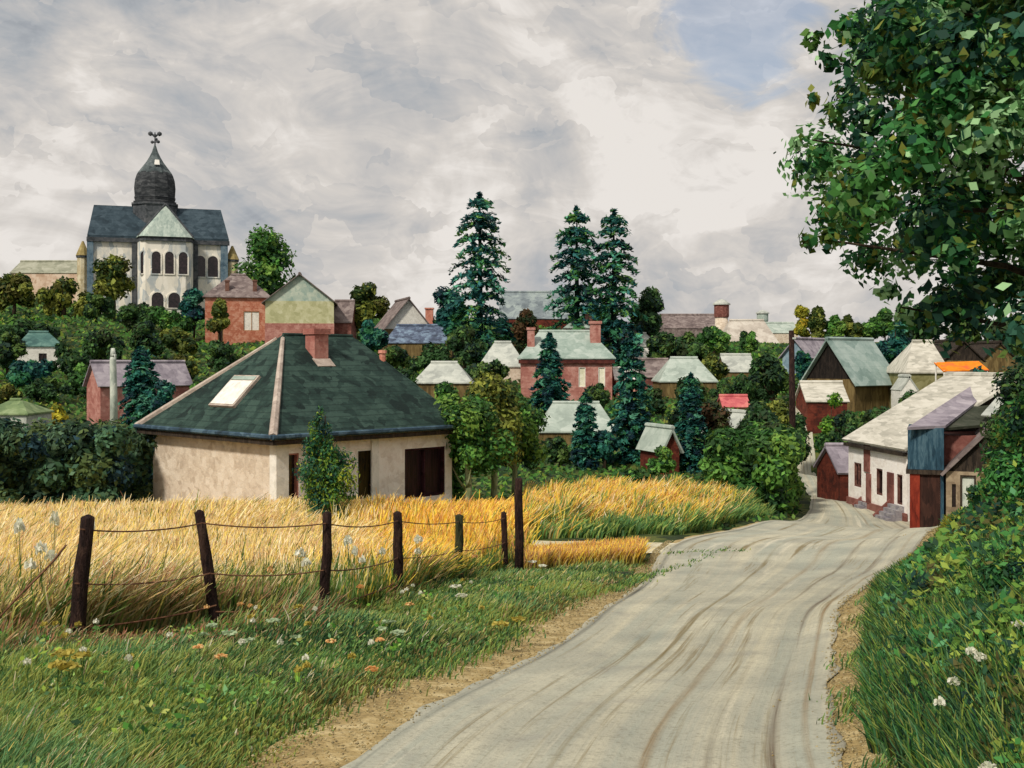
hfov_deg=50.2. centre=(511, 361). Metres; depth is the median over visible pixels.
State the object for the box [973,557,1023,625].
shrub
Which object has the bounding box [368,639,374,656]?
white daisy
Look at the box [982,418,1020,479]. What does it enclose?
shrub
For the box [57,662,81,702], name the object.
yellow flower
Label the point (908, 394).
tree
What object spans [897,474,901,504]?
window
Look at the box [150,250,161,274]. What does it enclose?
window
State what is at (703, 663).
road
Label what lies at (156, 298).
window
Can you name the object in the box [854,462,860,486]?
window
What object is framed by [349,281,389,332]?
tree
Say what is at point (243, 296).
brick house
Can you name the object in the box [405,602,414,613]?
peach flower
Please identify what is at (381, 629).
pale flower
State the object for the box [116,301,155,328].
tree
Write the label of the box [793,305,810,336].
tree
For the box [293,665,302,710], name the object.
yellow daisy
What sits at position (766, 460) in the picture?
hedge
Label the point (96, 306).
tree
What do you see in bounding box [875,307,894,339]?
tree
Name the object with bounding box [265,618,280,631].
pale flower
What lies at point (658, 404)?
tree
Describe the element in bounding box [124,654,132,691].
white daisy
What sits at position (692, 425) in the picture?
spruce tree
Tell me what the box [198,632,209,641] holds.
pale flower
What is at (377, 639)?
peach flower
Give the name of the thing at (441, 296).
tree
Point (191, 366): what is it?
tree
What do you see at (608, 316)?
tree
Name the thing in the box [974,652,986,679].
white blossom
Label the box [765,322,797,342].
house
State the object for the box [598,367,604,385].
window
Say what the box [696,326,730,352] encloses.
tree
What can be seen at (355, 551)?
white flower
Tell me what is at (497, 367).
tree
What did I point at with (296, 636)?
pale flower
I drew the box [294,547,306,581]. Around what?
white flower
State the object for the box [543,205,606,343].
spruce tree
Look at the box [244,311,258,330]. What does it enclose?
window
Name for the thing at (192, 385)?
tree
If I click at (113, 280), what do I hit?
tree
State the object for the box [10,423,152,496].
hedge
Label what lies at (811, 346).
house
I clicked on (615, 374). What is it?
annex
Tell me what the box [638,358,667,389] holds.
house
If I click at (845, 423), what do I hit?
tree
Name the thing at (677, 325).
long building
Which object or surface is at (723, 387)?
tree
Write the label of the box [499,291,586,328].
long hall
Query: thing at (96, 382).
barn
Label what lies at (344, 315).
annex
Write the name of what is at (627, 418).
spruce tree
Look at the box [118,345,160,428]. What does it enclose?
spruce tree
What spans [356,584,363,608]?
peach flower
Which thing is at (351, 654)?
yellow daisy
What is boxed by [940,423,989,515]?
shed
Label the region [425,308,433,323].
brick chimney
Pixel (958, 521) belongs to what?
shrub
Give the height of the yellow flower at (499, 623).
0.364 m
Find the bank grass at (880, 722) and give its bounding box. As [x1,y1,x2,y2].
[841,496,1023,767]
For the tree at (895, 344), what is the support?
on the ground at (804, 501)
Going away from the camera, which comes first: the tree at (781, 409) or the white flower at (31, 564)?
the white flower at (31, 564)
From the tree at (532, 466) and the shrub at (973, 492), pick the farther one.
the tree at (532, 466)
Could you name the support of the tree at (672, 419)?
on the ground at (804, 501)
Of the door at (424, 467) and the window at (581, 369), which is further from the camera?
the window at (581, 369)
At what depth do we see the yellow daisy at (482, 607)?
11.73 m
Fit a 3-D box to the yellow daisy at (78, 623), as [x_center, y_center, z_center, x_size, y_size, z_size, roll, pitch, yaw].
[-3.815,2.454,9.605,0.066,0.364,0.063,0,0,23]
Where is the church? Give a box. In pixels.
[76,131,238,313]
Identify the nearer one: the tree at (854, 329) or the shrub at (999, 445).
the shrub at (999, 445)
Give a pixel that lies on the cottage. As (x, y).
(238, 428)
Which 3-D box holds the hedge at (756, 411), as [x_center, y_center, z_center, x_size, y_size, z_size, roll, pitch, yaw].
[13.468,4.686,58.556,3.241,4.922,17.631,0,0,13]
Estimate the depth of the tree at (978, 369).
71.47 m
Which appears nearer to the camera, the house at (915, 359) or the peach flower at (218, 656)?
the peach flower at (218, 656)
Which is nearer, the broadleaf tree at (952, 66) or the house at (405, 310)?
the broadleaf tree at (952, 66)
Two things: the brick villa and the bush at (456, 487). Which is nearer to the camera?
the bush at (456, 487)
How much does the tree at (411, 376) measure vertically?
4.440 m
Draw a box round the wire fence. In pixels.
[0,509,507,635]
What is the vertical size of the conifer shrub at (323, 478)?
3.695 m
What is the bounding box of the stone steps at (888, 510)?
[873,499,903,521]
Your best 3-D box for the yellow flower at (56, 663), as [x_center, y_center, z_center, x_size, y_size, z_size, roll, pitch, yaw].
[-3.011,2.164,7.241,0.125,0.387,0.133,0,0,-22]
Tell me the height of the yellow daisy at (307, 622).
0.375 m
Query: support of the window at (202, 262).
in the church
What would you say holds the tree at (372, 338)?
on the ground at (804, 501)
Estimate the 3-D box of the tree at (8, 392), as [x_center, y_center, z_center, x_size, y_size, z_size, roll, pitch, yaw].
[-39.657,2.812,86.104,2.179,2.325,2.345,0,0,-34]
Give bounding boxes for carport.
[934,361,988,380]
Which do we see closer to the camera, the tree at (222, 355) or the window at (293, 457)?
the window at (293, 457)
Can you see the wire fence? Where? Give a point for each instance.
(80, 583)
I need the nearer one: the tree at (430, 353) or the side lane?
the side lane
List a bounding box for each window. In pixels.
[39,353,46,361]
[139,250,143,274]
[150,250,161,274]
[150,292,164,307]
[164,251,174,274]
[166,292,181,308]
[177,251,188,274]
[198,255,206,277]
[206,255,219,277]
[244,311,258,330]
[289,453,297,500]
[579,367,584,386]
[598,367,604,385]
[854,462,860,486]
[877,468,881,495]
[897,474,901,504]
[952,484,955,506]
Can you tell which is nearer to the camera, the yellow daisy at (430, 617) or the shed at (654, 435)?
the yellow daisy at (430, 617)
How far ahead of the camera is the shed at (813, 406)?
77.31 m
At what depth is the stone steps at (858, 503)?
46.90 m
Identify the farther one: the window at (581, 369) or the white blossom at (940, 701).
the window at (581, 369)
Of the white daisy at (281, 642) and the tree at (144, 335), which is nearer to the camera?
the white daisy at (281, 642)
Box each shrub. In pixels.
[292,405,359,518]
[946,513,980,544]
[964,471,990,502]
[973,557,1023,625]
[974,391,1023,514]
[979,353,1023,447]
[980,429,997,472]
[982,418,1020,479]
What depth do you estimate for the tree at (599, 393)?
93.18 m
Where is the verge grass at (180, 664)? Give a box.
[0,557,659,767]
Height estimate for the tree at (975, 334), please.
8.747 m
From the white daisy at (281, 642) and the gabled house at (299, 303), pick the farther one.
the gabled house at (299, 303)
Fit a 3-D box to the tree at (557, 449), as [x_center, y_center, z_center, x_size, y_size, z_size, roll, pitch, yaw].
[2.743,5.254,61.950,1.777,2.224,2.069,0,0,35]
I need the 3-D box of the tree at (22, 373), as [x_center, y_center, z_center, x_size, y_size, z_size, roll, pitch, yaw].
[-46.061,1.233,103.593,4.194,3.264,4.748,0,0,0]
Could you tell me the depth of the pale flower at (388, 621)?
10.67 m
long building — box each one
[10,260,76,302]
[659,314,714,336]
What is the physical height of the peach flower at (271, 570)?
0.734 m
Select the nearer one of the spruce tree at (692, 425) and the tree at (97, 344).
the spruce tree at (692, 425)
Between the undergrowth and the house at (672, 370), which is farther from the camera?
the house at (672, 370)
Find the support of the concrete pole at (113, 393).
on the ground at (804, 501)
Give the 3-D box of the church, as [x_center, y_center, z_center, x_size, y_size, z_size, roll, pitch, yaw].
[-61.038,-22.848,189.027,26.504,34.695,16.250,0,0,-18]
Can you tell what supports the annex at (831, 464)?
on the ground at (804, 501)
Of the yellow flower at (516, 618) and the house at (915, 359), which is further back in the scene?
the house at (915, 359)
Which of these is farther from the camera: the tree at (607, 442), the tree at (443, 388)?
the tree at (443, 388)
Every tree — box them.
[0,272,35,314]
[0,318,60,339]
[0,324,28,373]
[0,383,23,402]
[5,358,53,386]
[22,375,72,402]
[34,275,88,318]
[51,340,93,379]
[66,362,87,397]
[80,328,126,359]
[82,292,116,321]
[91,254,135,318]
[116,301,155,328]
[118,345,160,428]
[128,320,164,356]
[143,306,194,332]
[147,379,175,411]
[159,326,198,354]
[171,353,200,378]
[178,287,204,337]
[189,382,198,388]
[205,298,230,341]
[207,340,238,370]
[230,223,296,295]
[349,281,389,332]
[358,319,389,351]
[383,344,412,368]
[397,367,417,384]
[408,341,462,372]
[431,286,466,336]
[433,381,459,407]
[433,393,517,500]
[443,191,512,363]
[445,325,486,368]
[464,358,509,383]
[464,370,525,501]
[494,319,516,341]
[497,393,550,497]
[510,308,540,354]
[518,447,543,469]
[527,331,571,411]
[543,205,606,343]
[544,436,573,466]
[570,392,599,470]
[580,306,622,328]
[580,383,610,406]
[584,208,648,366]
[594,429,621,469]
[606,330,654,465]
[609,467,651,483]
[628,286,664,336]
[641,388,667,415]
[646,331,677,359]
[646,445,675,479]
[664,376,710,433]
[674,331,711,360]
[674,372,707,474]
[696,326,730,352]
[699,400,733,456]
[701,352,729,379]
[708,381,734,397]
[733,373,765,401]
[739,330,759,352]
[748,351,798,400]
[766,398,788,426]
[773,0,1023,369]
[786,412,811,464]
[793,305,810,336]
[795,350,811,381]
[807,305,825,337]
[813,392,842,452]
[819,410,859,448]
[823,314,846,337]
[841,314,863,336]
[856,406,889,429]
[860,316,881,338]
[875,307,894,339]
[876,322,911,363]
[892,303,944,343]
[898,389,917,402]
[943,308,995,343]
[970,365,986,371]
[980,318,1019,352]
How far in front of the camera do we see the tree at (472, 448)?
39.81 m
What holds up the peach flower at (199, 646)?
on the ground at (804, 501)
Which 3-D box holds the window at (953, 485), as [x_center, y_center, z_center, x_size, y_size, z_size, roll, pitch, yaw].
[16.061,4.853,39.697,0.139,0.838,0.140,0,0,21]
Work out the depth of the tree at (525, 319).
127.27 m
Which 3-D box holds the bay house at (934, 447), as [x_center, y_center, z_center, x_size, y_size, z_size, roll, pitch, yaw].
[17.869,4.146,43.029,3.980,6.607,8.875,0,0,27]
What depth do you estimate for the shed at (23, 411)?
74.04 m
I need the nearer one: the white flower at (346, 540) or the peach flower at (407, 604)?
the peach flower at (407, 604)
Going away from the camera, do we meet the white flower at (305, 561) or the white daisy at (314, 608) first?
the white daisy at (314, 608)
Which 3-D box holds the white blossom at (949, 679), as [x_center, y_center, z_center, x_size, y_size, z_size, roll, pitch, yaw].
[2.378,1.878,5.884,0.072,0.374,0.071,0,0,18]
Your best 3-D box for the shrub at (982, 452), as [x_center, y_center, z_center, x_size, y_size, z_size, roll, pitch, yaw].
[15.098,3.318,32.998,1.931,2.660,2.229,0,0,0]
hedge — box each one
[0,415,157,505]
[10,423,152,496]
[697,421,808,513]
[737,400,785,429]
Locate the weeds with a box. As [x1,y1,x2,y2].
[0,579,538,767]
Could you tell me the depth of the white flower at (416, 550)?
16.19 m
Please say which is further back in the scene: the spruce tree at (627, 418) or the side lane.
the spruce tree at (627, 418)
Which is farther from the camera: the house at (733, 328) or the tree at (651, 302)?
the house at (733, 328)
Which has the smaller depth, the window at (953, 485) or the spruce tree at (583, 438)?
the window at (953, 485)
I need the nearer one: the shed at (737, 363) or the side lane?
the side lane
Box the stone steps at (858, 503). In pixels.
[852,496,866,508]
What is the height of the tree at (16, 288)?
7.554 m
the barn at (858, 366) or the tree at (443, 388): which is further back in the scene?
the barn at (858, 366)
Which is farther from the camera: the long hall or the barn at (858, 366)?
the long hall
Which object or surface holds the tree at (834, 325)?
on the ground at (804, 501)
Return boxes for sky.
[0,0,1023,341]
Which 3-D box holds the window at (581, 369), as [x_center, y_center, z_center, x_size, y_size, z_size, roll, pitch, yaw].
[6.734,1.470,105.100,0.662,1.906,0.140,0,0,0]
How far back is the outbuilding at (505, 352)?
114.12 m
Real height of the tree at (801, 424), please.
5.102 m
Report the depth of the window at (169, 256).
182.32 m
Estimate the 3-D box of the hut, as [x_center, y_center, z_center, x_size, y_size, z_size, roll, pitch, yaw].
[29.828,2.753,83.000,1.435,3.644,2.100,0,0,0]
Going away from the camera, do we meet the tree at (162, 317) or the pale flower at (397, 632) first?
the pale flower at (397, 632)
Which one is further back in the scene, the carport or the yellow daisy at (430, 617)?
the carport
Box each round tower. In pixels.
[713,299,729,330]
[756,310,768,321]
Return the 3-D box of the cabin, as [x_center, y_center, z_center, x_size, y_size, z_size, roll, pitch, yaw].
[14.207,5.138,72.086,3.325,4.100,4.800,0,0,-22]
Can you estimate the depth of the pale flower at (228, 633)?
9.55 m
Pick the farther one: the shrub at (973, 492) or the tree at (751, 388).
the tree at (751, 388)
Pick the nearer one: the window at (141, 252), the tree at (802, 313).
the window at (141, 252)
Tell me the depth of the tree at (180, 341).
127.33 m
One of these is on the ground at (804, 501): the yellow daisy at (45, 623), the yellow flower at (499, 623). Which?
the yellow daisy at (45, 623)
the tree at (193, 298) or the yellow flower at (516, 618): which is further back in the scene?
the tree at (193, 298)
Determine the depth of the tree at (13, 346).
111.50 m
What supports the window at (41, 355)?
in the house at (41, 345)
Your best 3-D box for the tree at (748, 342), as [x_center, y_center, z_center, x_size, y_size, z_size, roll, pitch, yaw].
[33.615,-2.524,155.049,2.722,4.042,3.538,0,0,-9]
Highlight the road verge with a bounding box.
[245,522,936,767]
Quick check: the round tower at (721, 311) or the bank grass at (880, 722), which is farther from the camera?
the round tower at (721, 311)
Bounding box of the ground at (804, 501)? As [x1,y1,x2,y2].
[0,303,1019,766]
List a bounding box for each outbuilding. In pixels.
[482,341,519,382]
[538,401,615,447]
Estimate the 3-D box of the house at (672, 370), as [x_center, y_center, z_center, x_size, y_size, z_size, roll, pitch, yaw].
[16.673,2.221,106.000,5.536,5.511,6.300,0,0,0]
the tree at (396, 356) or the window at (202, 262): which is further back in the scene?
the window at (202, 262)
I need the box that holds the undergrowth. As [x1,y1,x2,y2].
[875,485,1023,767]
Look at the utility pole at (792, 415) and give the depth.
57.87 m
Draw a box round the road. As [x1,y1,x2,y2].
[340,406,937,767]
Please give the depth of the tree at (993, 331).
115.66 m
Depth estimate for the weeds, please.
7.56 m
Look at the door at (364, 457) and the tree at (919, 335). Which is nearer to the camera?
the door at (364, 457)
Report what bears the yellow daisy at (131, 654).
on the ground at (804, 501)
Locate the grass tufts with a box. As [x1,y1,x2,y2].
[399,546,916,767]
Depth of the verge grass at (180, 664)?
8.46 m
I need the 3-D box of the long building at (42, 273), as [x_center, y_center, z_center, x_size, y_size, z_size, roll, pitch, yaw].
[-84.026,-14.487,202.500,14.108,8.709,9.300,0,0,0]
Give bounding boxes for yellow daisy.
[40,620,47,643]
[52,621,59,641]
[60,631,68,649]
[74,621,81,641]
[125,652,134,697]
[247,614,253,635]
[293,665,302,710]
[302,660,310,703]
[304,621,310,644]
[347,652,355,691]
[427,614,432,628]
[479,605,484,626]
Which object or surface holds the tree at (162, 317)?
on the ground at (804, 501)
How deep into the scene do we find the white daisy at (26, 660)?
7.36 m
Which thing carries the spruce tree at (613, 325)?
on the ground at (804, 501)
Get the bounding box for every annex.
[334,299,355,338]
[612,367,636,397]
[813,442,848,500]
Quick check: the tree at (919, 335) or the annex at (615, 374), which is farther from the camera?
the tree at (919, 335)
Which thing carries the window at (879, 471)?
in the white house at (879, 477)
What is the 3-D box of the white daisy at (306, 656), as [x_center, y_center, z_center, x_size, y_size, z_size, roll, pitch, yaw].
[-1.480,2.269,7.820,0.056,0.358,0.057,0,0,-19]
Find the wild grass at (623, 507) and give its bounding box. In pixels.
[523,472,791,570]
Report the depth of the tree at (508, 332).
136.98 m
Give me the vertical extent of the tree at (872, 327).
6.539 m
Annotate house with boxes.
[17,331,59,366]
[202,273,269,344]
[261,272,337,342]
[374,296,428,349]
[562,313,592,329]
[601,330,638,361]
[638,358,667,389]
[651,356,717,398]
[723,319,778,342]
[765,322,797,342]
[778,337,824,373]
[842,372,1014,521]
[886,340,943,408]
[906,387,1001,527]
[934,339,986,371]
[969,340,1017,371]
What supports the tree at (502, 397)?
on the ground at (804, 501)
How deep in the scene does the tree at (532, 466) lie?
57.46 m
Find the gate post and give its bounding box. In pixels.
[514,478,523,570]
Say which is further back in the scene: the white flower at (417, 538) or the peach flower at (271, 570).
the white flower at (417, 538)
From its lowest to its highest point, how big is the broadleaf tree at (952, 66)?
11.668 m
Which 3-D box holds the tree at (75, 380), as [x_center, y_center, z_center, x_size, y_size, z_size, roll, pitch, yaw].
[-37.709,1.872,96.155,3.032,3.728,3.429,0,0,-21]
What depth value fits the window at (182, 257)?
182.95 m
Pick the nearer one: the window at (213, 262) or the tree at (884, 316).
the window at (213, 262)
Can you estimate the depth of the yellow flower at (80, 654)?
7.67 m
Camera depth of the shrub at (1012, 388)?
33.00 m
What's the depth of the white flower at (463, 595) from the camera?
13.19 m
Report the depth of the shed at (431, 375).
90.61 m
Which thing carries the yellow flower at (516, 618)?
on the road verge
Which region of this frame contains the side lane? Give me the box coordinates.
[533,540,674,552]
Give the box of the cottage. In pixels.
[133,328,464,503]
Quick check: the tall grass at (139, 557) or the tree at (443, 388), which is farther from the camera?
the tree at (443, 388)
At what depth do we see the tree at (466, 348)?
123.08 m
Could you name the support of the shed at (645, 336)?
on the ground at (804, 501)
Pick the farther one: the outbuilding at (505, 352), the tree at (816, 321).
the tree at (816, 321)
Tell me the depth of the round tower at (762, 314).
240.94 m
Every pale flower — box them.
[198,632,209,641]
[206,623,217,638]
[222,630,236,640]
[244,637,254,652]
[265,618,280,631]
[290,634,300,654]
[376,626,387,645]
[382,620,395,636]
[390,629,405,649]
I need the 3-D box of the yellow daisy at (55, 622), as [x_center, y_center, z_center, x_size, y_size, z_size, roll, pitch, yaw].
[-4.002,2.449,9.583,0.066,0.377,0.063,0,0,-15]
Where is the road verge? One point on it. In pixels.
(300, 759)
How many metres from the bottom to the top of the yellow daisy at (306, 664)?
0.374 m
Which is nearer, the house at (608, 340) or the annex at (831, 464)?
the annex at (831, 464)
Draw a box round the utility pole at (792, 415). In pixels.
[789,330,795,432]
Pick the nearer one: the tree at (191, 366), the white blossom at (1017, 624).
the white blossom at (1017, 624)
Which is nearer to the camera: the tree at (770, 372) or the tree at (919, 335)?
the tree at (770, 372)
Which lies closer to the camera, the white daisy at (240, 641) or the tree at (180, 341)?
the white daisy at (240, 641)
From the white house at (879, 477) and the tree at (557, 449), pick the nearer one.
the white house at (879, 477)
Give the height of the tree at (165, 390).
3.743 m
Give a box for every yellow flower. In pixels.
[47,659,66,697]
[50,648,74,685]
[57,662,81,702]
[71,650,91,685]
[492,620,508,652]
[511,615,526,647]
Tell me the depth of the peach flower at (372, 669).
7.87 m
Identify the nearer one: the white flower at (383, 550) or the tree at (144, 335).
the white flower at (383, 550)
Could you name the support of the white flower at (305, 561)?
on the ground at (804, 501)
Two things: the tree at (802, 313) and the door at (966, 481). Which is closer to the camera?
the door at (966, 481)
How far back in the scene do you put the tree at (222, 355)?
117.23 m
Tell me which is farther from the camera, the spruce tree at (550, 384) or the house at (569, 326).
the house at (569, 326)
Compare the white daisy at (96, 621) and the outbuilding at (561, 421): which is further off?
the outbuilding at (561, 421)
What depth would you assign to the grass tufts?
9.60 m
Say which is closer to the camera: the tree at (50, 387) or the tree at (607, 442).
the tree at (607, 442)
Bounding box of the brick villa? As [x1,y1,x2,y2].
[517,321,615,400]
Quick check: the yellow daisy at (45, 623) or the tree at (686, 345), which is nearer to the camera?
the yellow daisy at (45, 623)
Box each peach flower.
[193,643,203,661]
[214,653,227,674]
[267,566,273,587]
[325,638,335,661]
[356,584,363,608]
[365,665,378,698]
[375,637,384,663]
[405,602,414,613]
[472,554,477,574]
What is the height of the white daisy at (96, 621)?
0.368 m
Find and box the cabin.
[701,408,745,432]
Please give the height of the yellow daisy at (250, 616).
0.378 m
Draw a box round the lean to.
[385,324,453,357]
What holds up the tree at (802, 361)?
on the ground at (804, 501)
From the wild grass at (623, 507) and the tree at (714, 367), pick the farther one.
the tree at (714, 367)
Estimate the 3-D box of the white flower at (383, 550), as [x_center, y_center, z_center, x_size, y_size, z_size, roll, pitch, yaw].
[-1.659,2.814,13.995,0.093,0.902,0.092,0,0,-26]
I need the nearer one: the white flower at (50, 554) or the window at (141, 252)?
the white flower at (50, 554)
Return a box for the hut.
[890,374,918,407]
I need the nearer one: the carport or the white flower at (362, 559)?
the white flower at (362, 559)
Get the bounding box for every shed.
[0,398,54,431]
[415,361,474,402]
[633,332,649,357]
[636,422,683,473]
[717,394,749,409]
[718,353,751,378]
[795,380,849,433]
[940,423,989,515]
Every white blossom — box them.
[933,696,946,739]
[947,676,960,710]
[965,647,976,690]
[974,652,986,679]
[978,761,996,767]
[1011,620,1023,655]
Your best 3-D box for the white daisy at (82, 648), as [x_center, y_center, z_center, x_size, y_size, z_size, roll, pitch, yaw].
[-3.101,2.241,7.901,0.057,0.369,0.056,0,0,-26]
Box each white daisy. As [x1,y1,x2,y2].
[23,658,31,692]
[65,628,72,657]
[79,646,86,671]
[93,618,98,633]
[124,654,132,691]
[166,632,172,654]
[238,638,244,661]
[250,617,255,641]
[277,639,283,667]
[302,654,308,681]
[312,606,316,626]
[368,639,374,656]
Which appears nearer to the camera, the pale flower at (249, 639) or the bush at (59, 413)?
the pale flower at (249, 639)
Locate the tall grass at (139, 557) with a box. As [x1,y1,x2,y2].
[0,489,552,634]
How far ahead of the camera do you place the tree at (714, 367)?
111.56 m
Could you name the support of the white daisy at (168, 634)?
on the ground at (804, 501)
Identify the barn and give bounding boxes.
[82,360,192,424]
[798,337,891,413]
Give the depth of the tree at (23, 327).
131.93 m
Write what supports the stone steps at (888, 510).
on the ground at (804, 501)
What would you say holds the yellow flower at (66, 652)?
on the ground at (804, 501)
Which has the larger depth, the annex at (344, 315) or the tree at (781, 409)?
the annex at (344, 315)
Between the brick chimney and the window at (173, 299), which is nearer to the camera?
the brick chimney
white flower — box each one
[13,517,24,580]
[24,558,36,597]
[34,540,47,590]
[44,549,56,589]
[49,510,59,554]
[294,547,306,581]
[301,557,311,586]
[343,535,352,588]
[351,545,357,608]
[359,555,365,591]
[379,546,385,603]
[414,534,422,556]
[414,547,421,588]
[450,584,461,597]
[455,593,467,613]
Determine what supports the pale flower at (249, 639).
on the ground at (804, 501)
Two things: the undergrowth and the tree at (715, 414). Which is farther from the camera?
the tree at (715, 414)
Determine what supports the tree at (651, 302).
on the ground at (804, 501)
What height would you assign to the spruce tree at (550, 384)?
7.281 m
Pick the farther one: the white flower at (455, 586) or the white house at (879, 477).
the white house at (879, 477)
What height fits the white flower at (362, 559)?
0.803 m
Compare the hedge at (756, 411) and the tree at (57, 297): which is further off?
the tree at (57, 297)
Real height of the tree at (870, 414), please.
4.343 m
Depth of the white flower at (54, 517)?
12.98 m
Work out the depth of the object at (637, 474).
50.01 m
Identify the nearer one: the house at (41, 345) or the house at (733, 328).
the house at (41, 345)
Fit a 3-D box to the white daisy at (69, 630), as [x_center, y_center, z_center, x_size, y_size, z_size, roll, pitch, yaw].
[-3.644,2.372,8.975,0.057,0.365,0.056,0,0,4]
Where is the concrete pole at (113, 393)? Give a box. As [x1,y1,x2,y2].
[110,348,117,423]
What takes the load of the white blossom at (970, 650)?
on the ground at (804, 501)
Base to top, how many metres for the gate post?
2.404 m
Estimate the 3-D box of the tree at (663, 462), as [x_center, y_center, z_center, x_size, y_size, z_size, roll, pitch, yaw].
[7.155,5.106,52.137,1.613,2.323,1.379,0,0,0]
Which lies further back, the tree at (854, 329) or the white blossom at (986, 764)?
the tree at (854, 329)
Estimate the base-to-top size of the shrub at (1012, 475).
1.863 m
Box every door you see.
[358,450,370,501]
[405,446,444,498]
[910,474,919,527]
[962,477,973,506]
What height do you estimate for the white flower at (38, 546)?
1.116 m
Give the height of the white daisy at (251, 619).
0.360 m
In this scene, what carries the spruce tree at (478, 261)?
on the ground at (804, 501)
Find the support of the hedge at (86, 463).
on the ground at (804, 501)
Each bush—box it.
[50,402,68,426]
[452,464,464,505]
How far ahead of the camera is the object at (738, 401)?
80.69 m
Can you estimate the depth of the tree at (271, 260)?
165.88 m
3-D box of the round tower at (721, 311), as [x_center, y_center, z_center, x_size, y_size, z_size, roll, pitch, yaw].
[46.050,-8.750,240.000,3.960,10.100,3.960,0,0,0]
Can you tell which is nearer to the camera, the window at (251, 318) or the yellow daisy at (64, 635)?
the yellow daisy at (64, 635)
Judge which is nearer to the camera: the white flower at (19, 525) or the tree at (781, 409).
the white flower at (19, 525)
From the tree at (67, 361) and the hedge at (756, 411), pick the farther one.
the tree at (67, 361)
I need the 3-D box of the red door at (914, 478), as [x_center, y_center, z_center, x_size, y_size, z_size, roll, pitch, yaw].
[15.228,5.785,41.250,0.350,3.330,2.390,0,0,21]
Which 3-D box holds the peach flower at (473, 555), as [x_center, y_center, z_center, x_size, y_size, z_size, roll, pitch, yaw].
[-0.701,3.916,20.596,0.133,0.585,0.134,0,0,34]
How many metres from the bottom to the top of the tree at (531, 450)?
4.982 m
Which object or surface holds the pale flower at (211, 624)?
on the ground at (804, 501)
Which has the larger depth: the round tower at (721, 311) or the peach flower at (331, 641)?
the round tower at (721, 311)
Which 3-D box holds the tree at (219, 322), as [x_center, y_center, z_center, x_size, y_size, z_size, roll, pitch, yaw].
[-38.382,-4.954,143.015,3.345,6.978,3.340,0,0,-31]
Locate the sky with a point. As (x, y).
(363, 133)
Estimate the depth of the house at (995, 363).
98.00 m
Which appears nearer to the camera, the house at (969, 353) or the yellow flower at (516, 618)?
the yellow flower at (516, 618)
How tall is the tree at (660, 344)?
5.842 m

